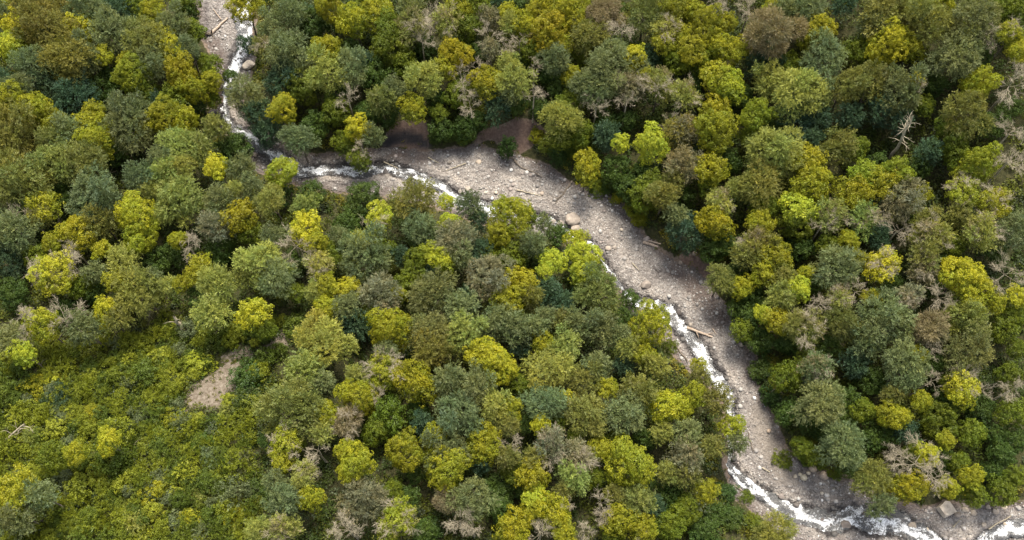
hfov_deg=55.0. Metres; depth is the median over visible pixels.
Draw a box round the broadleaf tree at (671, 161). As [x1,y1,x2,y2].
[661,142,699,187]
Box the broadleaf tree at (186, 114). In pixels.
[172,104,199,142]
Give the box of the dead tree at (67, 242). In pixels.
[60,240,94,271]
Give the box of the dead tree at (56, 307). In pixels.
[46,294,88,332]
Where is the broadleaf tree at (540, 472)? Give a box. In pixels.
[514,456,551,492]
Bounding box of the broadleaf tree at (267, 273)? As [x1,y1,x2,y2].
[257,255,302,300]
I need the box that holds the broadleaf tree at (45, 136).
[33,124,71,157]
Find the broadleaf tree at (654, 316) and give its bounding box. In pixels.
[628,297,671,348]
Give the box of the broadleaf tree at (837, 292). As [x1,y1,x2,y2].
[822,280,854,315]
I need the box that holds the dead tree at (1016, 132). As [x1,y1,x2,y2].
[993,112,1023,152]
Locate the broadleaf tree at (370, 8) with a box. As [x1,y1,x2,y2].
[360,0,393,32]
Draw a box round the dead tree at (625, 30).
[601,15,636,55]
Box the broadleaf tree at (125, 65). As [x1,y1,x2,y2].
[109,50,154,97]
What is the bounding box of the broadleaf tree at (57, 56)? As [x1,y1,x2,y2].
[35,35,98,87]
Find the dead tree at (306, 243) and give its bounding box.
[275,222,316,268]
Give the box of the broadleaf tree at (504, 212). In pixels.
[487,193,533,240]
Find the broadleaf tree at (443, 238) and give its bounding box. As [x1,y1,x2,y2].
[426,218,479,259]
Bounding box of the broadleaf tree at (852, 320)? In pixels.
[823,302,865,344]
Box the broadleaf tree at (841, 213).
[815,196,852,238]
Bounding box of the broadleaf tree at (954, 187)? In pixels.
[941,173,981,215]
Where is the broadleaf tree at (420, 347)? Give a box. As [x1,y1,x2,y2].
[410,319,453,369]
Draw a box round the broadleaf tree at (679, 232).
[665,209,708,257]
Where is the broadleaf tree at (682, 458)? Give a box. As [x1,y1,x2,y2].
[660,434,705,482]
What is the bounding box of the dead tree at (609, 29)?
[592,16,615,51]
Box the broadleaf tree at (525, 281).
[504,265,541,303]
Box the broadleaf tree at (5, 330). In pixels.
[0,318,33,357]
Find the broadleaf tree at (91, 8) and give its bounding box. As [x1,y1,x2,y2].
[59,0,109,33]
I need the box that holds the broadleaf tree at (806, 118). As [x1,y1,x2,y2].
[772,96,820,133]
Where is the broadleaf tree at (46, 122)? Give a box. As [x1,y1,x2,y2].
[35,104,70,144]
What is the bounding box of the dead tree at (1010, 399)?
[992,375,1022,404]
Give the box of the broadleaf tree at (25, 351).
[5,339,43,368]
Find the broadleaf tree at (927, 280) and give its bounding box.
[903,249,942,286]
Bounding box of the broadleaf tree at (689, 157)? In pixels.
[674,149,705,182]
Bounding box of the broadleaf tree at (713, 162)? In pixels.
[691,150,732,190]
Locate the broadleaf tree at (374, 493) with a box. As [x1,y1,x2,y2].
[333,473,389,526]
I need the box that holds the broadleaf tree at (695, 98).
[669,73,703,116]
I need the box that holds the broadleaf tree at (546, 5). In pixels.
[523,0,561,26]
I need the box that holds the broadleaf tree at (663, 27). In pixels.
[645,11,683,50]
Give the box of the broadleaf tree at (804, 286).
[787,273,811,304]
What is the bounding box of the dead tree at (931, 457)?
[885,430,951,487]
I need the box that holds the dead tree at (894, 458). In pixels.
[877,443,916,476]
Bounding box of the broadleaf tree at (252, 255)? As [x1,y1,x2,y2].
[229,239,297,289]
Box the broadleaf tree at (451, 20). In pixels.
[428,0,465,41]
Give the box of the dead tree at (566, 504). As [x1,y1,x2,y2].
[559,494,575,509]
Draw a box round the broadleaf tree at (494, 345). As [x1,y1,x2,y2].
[461,335,513,372]
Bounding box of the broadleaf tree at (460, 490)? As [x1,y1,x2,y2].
[443,476,503,524]
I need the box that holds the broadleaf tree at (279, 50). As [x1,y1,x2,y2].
[262,26,322,84]
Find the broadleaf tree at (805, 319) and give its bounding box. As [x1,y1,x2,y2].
[781,304,828,351]
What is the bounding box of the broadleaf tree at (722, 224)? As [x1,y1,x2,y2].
[692,204,738,241]
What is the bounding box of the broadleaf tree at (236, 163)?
[222,149,258,189]
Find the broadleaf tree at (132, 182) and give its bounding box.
[121,157,157,196]
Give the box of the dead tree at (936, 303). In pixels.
[921,282,955,314]
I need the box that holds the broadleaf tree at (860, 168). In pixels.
[846,157,884,196]
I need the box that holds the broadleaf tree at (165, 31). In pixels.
[154,22,178,47]
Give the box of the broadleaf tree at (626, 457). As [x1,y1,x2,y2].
[602,432,657,488]
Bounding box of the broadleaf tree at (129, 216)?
[113,190,160,242]
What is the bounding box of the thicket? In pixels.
[0,306,310,539]
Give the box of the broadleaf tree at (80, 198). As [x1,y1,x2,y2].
[64,159,121,225]
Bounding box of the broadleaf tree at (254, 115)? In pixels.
[235,98,287,138]
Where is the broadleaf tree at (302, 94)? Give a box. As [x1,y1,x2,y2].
[280,64,317,107]
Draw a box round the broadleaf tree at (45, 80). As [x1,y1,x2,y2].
[19,66,63,106]
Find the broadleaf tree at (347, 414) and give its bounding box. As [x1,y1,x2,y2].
[328,403,363,440]
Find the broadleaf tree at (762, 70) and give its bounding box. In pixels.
[748,57,786,108]
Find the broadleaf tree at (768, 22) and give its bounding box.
[739,3,809,60]
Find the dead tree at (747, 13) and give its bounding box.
[735,0,755,39]
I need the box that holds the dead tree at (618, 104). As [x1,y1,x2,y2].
[615,91,641,129]
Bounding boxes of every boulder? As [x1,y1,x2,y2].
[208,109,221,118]
[242,60,254,69]
[565,212,579,225]
[571,224,579,232]
[641,281,650,288]
[643,236,649,241]
[778,493,783,499]
[800,474,807,480]
[809,464,816,472]
[819,471,828,479]
[841,520,850,527]
[908,522,916,527]
[936,501,956,517]
[954,512,960,517]
[961,507,968,512]
[970,510,976,515]
[992,507,998,514]
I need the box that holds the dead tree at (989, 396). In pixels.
[961,383,993,405]
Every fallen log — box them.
[203,18,227,37]
[504,156,541,176]
[553,180,572,201]
[642,241,657,247]
[687,326,712,337]
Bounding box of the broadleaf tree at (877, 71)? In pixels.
[854,57,893,105]
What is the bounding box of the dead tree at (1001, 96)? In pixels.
[987,58,1023,111]
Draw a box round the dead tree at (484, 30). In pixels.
[472,15,505,65]
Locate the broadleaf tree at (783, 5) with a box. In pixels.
[770,0,801,43]
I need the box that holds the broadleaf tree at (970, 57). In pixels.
[918,28,985,84]
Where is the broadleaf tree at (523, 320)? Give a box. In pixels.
[497,308,536,350]
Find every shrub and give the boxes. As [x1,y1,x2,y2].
[15,373,57,401]
[21,425,47,453]
[37,379,76,411]
[49,404,76,427]
[51,369,68,387]
[56,517,66,530]
[67,508,99,537]
[81,402,102,423]
[91,474,114,491]
[118,506,151,538]
[120,363,151,393]
[127,401,151,421]
[135,476,171,506]
[145,345,172,377]
[146,420,169,445]
[155,385,177,406]
[155,407,187,432]
[174,507,212,533]
[182,349,218,377]
[187,431,213,452]
[190,484,211,506]
[199,442,228,469]
[204,468,225,496]
[219,400,236,417]
[220,387,260,420]
[221,503,247,532]
[225,356,268,393]
[226,448,259,478]
[240,493,268,516]
[245,475,270,504]
[427,125,441,144]
[442,120,460,142]
[456,128,474,145]
[528,125,543,143]
[535,135,555,155]
[546,146,568,168]
[564,142,583,161]
[573,138,603,162]
[585,174,608,199]
[601,169,622,195]
[608,189,626,205]
[622,199,636,217]
[630,213,648,228]
[703,498,735,525]
[715,482,739,503]
[720,504,745,530]
[739,489,754,504]
[742,510,763,532]
[746,356,772,384]
[758,383,785,407]
[771,449,792,471]
[800,454,813,467]
[825,463,842,481]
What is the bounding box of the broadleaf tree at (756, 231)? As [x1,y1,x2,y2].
[736,223,770,264]
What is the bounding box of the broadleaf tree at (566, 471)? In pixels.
[553,458,593,497]
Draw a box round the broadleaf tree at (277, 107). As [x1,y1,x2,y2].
[264,91,296,131]
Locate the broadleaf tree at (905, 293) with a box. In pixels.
[888,278,926,313]
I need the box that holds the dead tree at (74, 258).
[66,251,93,284]
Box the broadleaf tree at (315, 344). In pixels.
[294,315,342,375]
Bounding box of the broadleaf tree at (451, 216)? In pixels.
[438,212,462,232]
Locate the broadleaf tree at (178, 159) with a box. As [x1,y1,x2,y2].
[158,151,197,187]
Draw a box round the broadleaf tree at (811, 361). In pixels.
[795,348,837,389]
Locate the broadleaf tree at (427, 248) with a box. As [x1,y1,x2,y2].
[417,239,441,271]
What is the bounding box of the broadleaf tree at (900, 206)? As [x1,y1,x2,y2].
[875,173,931,225]
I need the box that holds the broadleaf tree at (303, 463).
[287,454,322,485]
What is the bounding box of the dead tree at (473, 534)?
[452,521,484,537]
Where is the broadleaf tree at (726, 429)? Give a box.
[717,413,746,438]
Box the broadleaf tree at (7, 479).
[0,461,40,523]
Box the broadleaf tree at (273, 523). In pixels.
[261,510,306,539]
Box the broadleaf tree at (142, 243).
[121,219,158,259]
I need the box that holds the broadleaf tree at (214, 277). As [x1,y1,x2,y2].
[195,260,243,308]
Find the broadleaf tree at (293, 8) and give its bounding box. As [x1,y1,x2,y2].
[270,0,311,32]
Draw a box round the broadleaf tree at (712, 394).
[699,380,736,418]
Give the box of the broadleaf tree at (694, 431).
[668,415,705,453]
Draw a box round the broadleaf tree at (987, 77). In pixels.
[956,63,1003,112]
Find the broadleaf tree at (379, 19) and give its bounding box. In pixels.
[370,6,405,51]
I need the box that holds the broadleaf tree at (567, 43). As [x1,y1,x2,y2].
[540,21,574,58]
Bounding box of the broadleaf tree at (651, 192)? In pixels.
[642,180,682,215]
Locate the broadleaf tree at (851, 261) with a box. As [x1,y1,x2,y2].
[807,242,868,289]
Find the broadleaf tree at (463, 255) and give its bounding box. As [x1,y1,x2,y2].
[440,237,474,275]
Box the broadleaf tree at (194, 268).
[182,251,213,287]
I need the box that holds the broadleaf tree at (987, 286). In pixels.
[967,275,997,299]
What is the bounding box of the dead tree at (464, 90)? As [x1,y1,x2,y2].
[453,75,479,113]
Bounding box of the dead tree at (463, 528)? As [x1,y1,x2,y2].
[441,505,475,535]
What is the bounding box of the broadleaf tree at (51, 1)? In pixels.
[3,0,81,36]
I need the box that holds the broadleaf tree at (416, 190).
[386,176,438,227]
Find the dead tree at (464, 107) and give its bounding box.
[459,90,479,118]
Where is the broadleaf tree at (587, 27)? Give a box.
[563,17,612,63]
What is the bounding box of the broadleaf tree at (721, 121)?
[692,106,740,156]
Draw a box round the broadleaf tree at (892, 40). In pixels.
[864,15,909,67]
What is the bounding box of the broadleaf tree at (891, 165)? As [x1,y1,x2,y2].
[876,155,916,188]
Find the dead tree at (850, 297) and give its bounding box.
[838,277,873,306]
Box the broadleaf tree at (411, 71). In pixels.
[402,57,444,103]
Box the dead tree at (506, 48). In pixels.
[500,40,514,73]
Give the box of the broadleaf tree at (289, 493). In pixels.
[259,479,304,520]
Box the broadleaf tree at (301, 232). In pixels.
[287,208,323,249]
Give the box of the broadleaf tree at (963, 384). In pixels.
[940,360,981,410]
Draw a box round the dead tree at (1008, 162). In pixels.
[981,147,1023,188]
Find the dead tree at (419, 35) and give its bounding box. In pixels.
[411,19,435,70]
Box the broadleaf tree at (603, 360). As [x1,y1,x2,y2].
[579,349,613,385]
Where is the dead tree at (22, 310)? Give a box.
[10,305,47,340]
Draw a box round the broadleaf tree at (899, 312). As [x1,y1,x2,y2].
[854,285,920,346]
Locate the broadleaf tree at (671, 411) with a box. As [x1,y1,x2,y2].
[646,388,688,424]
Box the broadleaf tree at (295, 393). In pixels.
[250,374,332,441]
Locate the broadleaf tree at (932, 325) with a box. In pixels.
[907,306,950,346]
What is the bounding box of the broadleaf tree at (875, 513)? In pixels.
[856,491,898,521]
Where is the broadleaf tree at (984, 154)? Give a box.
[949,140,1003,182]
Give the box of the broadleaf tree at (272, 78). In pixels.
[261,58,301,101]
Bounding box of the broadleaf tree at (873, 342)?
[848,320,886,362]
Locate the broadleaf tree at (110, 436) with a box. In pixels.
[96,425,123,458]
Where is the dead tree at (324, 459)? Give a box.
[304,434,328,463]
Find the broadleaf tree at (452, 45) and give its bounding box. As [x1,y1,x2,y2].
[438,34,475,79]
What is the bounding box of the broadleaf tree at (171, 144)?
[153,125,198,170]
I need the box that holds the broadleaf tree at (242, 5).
[223,0,267,36]
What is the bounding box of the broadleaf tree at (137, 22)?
[120,15,155,46]
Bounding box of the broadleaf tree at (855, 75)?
[827,64,872,112]
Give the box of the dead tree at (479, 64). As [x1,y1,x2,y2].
[463,55,489,92]
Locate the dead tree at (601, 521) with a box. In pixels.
[592,507,612,526]
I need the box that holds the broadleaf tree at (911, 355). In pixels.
[879,336,933,396]
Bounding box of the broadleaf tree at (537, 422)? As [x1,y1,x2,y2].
[529,412,550,438]
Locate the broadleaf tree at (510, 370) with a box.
[496,353,520,385]
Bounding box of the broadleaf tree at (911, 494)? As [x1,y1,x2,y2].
[884,468,933,505]
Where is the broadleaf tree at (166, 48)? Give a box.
[158,33,184,73]
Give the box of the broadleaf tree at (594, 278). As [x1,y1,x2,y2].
[570,260,621,314]
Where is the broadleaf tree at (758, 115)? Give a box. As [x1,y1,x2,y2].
[738,97,778,140]
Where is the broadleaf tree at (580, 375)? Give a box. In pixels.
[566,358,603,401]
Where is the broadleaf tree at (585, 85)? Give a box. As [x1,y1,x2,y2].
[566,67,623,116]
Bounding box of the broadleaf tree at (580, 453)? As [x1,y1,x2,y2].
[556,436,601,475]
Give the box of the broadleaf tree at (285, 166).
[264,155,298,195]
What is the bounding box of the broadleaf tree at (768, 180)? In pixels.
[734,156,787,210]
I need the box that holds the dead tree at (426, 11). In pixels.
[422,0,439,39]
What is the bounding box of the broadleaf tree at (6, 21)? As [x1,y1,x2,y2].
[0,6,31,51]
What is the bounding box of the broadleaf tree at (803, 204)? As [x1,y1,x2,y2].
[777,190,820,227]
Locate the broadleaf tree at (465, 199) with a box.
[454,188,489,226]
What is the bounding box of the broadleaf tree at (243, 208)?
[219,197,258,237]
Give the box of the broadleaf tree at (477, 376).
[455,357,498,408]
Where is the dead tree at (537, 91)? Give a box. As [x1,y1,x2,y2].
[521,85,547,122]
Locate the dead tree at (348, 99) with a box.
[335,83,357,115]
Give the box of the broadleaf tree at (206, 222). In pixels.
[193,209,238,247]
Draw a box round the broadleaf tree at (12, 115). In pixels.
[0,89,42,158]
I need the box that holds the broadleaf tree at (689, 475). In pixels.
[663,461,704,489]
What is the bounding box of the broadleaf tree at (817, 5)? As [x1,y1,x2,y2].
[787,0,829,36]
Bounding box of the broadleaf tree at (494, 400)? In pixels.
[476,381,513,425]
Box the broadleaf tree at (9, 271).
[0,241,27,278]
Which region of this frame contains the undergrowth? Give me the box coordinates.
[0,0,1023,539]
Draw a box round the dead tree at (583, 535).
[577,521,596,539]
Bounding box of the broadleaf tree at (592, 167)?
[572,147,601,190]
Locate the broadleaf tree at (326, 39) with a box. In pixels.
[310,34,343,70]
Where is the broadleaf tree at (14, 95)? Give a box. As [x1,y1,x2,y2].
[0,78,38,124]
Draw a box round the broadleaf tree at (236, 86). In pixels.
[222,71,267,121]
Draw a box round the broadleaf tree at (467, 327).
[439,307,489,358]
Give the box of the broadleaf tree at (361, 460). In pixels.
[335,440,377,489]
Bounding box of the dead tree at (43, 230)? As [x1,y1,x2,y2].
[4,199,46,232]
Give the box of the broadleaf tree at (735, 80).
[707,65,747,107]
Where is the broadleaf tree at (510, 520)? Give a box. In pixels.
[491,504,531,539]
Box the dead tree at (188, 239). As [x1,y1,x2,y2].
[179,230,202,264]
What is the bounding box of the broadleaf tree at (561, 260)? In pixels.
[535,246,568,273]
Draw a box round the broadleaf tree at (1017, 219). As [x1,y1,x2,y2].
[988,208,1023,252]
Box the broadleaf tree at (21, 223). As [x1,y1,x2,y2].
[0,205,44,257]
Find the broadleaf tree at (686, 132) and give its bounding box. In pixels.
[668,110,699,149]
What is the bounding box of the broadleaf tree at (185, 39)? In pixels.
[169,33,201,75]
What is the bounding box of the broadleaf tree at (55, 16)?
[16,0,86,72]
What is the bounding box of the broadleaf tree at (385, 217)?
[357,198,392,239]
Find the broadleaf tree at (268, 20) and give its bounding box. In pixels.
[256,4,286,38]
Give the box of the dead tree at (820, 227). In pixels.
[809,210,834,242]
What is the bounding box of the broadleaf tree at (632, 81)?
[613,70,649,111]
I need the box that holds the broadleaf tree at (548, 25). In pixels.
[525,9,571,60]
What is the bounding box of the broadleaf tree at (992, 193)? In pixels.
[973,184,1015,221]
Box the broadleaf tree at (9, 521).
[0,499,44,539]
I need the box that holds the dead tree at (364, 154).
[351,138,367,168]
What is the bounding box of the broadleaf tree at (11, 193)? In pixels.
[0,154,59,219]
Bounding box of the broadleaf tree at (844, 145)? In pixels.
[815,123,859,172]
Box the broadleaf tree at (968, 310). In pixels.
[938,294,993,335]
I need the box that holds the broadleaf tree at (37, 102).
[14,91,54,137]
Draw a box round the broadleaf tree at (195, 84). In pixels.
[173,76,209,114]
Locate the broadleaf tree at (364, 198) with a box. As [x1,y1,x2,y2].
[345,181,383,218]
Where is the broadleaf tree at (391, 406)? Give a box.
[368,391,407,440]
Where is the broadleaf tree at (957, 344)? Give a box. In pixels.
[941,317,996,376]
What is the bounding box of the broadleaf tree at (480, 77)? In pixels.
[465,63,502,108]
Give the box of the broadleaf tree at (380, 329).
[365,306,413,356]
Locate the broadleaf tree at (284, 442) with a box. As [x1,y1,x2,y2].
[266,421,303,466]
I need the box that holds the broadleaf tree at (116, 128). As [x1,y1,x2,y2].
[96,89,152,157]
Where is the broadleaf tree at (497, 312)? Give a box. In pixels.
[484,302,520,336]
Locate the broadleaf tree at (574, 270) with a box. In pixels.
[567,254,595,289]
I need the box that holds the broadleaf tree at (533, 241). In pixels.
[518,227,551,262]
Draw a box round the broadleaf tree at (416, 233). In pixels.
[402,207,437,245]
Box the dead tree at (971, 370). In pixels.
[954,360,981,376]
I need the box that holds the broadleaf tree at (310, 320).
[291,306,343,355]
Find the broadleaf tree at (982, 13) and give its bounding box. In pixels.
[943,0,1003,50]
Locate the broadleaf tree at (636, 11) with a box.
[619,0,666,41]
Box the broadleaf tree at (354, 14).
[332,1,376,45]
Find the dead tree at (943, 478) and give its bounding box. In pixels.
[911,458,952,497]
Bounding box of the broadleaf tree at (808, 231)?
[776,206,819,244]
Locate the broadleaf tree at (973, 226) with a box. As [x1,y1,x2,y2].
[956,206,1006,253]
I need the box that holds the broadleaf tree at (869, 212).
[845,199,888,243]
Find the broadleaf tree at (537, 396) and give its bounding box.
[514,382,570,421]
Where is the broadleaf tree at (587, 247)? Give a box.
[565,235,603,269]
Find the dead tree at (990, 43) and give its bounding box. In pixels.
[972,21,1001,63]
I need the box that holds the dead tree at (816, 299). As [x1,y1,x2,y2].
[806,291,831,315]
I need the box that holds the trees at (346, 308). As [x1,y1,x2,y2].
[0,0,1023,539]
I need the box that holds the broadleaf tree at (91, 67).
[59,27,103,74]
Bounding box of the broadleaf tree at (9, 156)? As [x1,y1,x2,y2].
[0,144,47,204]
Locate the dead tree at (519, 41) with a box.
[511,33,531,52]
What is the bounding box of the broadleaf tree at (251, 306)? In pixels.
[233,297,274,330]
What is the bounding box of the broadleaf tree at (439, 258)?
[427,246,458,278]
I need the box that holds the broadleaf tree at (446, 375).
[425,359,468,400]
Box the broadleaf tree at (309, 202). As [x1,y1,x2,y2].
[287,189,323,217]
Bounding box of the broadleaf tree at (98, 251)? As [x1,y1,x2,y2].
[90,239,118,267]
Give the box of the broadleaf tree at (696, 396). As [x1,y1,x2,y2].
[677,379,706,407]
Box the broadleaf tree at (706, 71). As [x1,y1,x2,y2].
[698,58,730,101]
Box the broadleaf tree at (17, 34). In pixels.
[9,8,50,46]
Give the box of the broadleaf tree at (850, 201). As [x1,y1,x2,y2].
[827,172,877,211]
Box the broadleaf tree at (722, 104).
[694,92,731,133]
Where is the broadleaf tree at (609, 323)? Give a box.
[582,307,621,352]
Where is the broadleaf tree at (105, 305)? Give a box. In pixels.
[92,294,124,331]
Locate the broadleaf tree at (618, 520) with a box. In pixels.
[599,501,643,539]
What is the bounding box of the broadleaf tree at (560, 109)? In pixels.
[537,98,585,144]
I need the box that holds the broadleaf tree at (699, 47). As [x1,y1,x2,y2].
[674,33,710,76]
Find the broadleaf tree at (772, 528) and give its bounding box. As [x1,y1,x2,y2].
[748,508,800,539]
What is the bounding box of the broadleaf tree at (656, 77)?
[638,65,677,114]
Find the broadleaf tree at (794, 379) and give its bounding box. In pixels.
[768,356,803,393]
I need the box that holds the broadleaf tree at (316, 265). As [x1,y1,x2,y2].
[300,250,336,283]
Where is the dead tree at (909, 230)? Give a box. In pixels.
[877,211,918,253]
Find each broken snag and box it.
[4,423,32,440]
[166,316,187,331]
[888,112,917,159]
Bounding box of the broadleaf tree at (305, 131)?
[276,123,321,162]
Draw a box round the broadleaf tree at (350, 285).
[331,275,362,300]
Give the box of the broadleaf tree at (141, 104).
[119,87,166,137]
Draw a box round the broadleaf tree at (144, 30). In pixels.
[118,21,177,72]
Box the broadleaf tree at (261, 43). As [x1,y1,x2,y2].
[248,32,276,75]
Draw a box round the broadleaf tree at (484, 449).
[460,419,502,466]
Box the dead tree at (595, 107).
[580,93,609,129]
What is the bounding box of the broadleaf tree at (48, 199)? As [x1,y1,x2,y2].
[23,190,65,225]
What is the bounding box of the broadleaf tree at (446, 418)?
[432,388,483,438]
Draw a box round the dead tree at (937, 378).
[908,368,942,396]
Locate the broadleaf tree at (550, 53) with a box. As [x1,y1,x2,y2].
[535,42,571,87]
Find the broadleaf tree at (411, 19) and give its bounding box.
[394,1,432,48]
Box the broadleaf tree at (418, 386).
[391,358,439,408]
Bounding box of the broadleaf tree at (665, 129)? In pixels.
[661,111,695,157]
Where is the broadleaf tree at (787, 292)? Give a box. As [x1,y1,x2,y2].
[762,278,796,316]
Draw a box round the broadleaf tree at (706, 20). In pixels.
[689,2,722,55]
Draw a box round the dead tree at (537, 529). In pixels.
[528,515,555,539]
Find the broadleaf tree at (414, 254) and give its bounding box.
[402,246,429,282]
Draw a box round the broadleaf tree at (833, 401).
[787,376,847,428]
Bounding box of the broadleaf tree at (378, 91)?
[364,84,399,125]
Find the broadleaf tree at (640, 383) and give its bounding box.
[615,369,664,408]
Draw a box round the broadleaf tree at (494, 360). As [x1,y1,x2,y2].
[467,343,508,385]
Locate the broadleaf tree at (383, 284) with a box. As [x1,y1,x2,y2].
[355,269,403,320]
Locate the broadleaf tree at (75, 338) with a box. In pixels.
[57,307,107,348]
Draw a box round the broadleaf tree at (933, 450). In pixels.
[907,440,942,469]
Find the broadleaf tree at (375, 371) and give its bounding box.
[357,343,402,391]
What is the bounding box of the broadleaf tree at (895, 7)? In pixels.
[856,0,913,46]
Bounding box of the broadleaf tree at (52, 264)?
[24,248,79,296]
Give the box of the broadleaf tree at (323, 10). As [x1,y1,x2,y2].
[313,0,346,36]
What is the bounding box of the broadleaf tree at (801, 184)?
[789,165,829,203]
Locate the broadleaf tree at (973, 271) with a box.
[938,255,986,300]
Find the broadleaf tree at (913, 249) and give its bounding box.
[902,235,944,281]
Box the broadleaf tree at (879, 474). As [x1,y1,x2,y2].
[848,457,894,501]
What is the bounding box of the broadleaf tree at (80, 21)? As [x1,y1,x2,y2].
[61,11,98,43]
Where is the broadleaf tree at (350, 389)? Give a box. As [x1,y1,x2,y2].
[333,376,379,420]
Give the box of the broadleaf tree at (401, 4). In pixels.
[394,0,432,32]
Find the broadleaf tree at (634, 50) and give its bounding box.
[619,42,646,73]
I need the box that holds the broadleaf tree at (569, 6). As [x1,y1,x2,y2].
[548,0,593,35]
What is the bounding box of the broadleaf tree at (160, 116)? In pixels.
[145,92,181,140]
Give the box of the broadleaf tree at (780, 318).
[763,304,789,339]
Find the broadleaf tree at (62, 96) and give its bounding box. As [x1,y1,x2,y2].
[51,71,101,121]
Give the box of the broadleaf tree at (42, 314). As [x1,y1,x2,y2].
[19,306,63,345]
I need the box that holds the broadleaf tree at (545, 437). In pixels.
[532,423,569,466]
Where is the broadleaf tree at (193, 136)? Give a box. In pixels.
[178,126,217,168]
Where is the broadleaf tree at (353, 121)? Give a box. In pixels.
[343,112,371,147]
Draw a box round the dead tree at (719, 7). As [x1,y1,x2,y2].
[701,0,727,33]
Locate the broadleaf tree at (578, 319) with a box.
[554,303,602,345]
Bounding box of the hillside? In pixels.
[0,0,1023,539]
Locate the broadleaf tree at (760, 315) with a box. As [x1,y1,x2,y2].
[753,303,773,328]
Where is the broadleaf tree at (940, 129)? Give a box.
[930,115,969,168]
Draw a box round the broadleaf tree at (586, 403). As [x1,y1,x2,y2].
[560,390,610,439]
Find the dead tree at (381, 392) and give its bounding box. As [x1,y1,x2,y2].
[370,380,386,406]
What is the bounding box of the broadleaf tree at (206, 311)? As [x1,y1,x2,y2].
[188,289,236,334]
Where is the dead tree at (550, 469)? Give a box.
[537,443,561,472]
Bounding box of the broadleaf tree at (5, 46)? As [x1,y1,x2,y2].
[0,30,30,63]
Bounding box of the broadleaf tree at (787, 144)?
[743,124,809,185]
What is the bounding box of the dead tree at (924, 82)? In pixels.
[904,75,928,112]
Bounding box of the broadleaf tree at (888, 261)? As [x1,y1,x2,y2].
[861,244,902,283]
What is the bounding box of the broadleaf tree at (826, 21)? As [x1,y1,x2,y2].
[803,10,838,54]
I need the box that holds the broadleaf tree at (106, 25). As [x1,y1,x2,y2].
[86,3,137,64]
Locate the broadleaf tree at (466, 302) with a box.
[443,286,482,328]
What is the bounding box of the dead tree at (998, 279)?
[983,250,1023,294]
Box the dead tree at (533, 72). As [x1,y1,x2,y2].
[528,56,542,94]
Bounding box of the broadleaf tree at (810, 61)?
[797,26,848,89]
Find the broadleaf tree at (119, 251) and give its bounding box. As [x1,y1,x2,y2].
[104,240,142,285]
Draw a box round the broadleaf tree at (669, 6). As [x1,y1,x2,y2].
[657,0,688,27]
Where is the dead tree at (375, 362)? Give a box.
[364,348,385,380]
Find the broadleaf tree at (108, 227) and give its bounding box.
[78,201,121,242]
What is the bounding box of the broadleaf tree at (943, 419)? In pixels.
[913,400,965,439]
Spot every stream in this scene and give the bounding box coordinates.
[220,1,943,539]
[977,518,1023,539]
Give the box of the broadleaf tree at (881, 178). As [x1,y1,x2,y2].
[862,165,903,200]
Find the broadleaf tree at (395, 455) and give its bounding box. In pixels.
[384,425,425,473]
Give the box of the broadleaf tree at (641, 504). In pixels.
[619,480,657,518]
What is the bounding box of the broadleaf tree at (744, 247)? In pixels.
[724,233,767,274]
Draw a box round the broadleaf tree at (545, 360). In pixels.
[519,342,575,392]
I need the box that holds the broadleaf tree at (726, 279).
[701,262,736,298]
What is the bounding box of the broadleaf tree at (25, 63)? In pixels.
[6,44,61,89]
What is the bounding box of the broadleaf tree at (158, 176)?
[147,155,182,187]
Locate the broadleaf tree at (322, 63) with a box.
[304,40,350,94]
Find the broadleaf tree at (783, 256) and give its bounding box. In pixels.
[756,235,794,279]
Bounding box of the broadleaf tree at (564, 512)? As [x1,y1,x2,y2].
[535,488,571,538]
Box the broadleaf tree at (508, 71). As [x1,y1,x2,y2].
[494,58,539,105]
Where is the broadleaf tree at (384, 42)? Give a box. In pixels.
[367,18,409,69]
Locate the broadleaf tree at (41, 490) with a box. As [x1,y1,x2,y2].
[18,475,64,518]
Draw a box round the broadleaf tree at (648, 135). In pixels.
[631,120,670,166]
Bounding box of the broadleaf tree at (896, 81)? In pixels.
[878,61,929,121]
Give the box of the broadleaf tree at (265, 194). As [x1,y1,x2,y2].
[251,183,284,221]
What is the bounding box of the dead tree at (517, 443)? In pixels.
[495,430,523,456]
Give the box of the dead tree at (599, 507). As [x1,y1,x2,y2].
[590,489,611,518]
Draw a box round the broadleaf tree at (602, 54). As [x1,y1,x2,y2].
[581,36,650,101]
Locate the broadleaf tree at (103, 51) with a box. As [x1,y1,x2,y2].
[91,43,114,66]
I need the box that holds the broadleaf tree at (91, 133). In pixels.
[71,125,116,164]
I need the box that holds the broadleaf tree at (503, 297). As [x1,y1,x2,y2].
[488,281,524,311]
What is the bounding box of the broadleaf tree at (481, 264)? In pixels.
[462,253,517,302]
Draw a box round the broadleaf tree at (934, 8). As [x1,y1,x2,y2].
[900,0,962,52]
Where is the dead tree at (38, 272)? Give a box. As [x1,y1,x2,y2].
[26,262,61,291]
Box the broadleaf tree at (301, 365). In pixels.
[280,346,328,390]
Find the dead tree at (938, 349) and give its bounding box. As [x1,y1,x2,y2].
[921,330,946,360]
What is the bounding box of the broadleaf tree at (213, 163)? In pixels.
[202,151,228,183]
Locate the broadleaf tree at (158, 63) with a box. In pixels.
[128,43,165,90]
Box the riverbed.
[193,0,1023,539]
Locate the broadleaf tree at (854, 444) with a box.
[811,418,866,472]
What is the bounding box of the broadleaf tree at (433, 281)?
[405,265,459,313]
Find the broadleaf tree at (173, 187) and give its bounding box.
[150,172,206,229]
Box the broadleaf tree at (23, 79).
[0,69,37,101]
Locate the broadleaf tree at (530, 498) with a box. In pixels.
[521,481,550,512]
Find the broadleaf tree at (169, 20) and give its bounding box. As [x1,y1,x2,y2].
[155,0,191,49]
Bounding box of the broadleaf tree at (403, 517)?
[373,495,423,539]

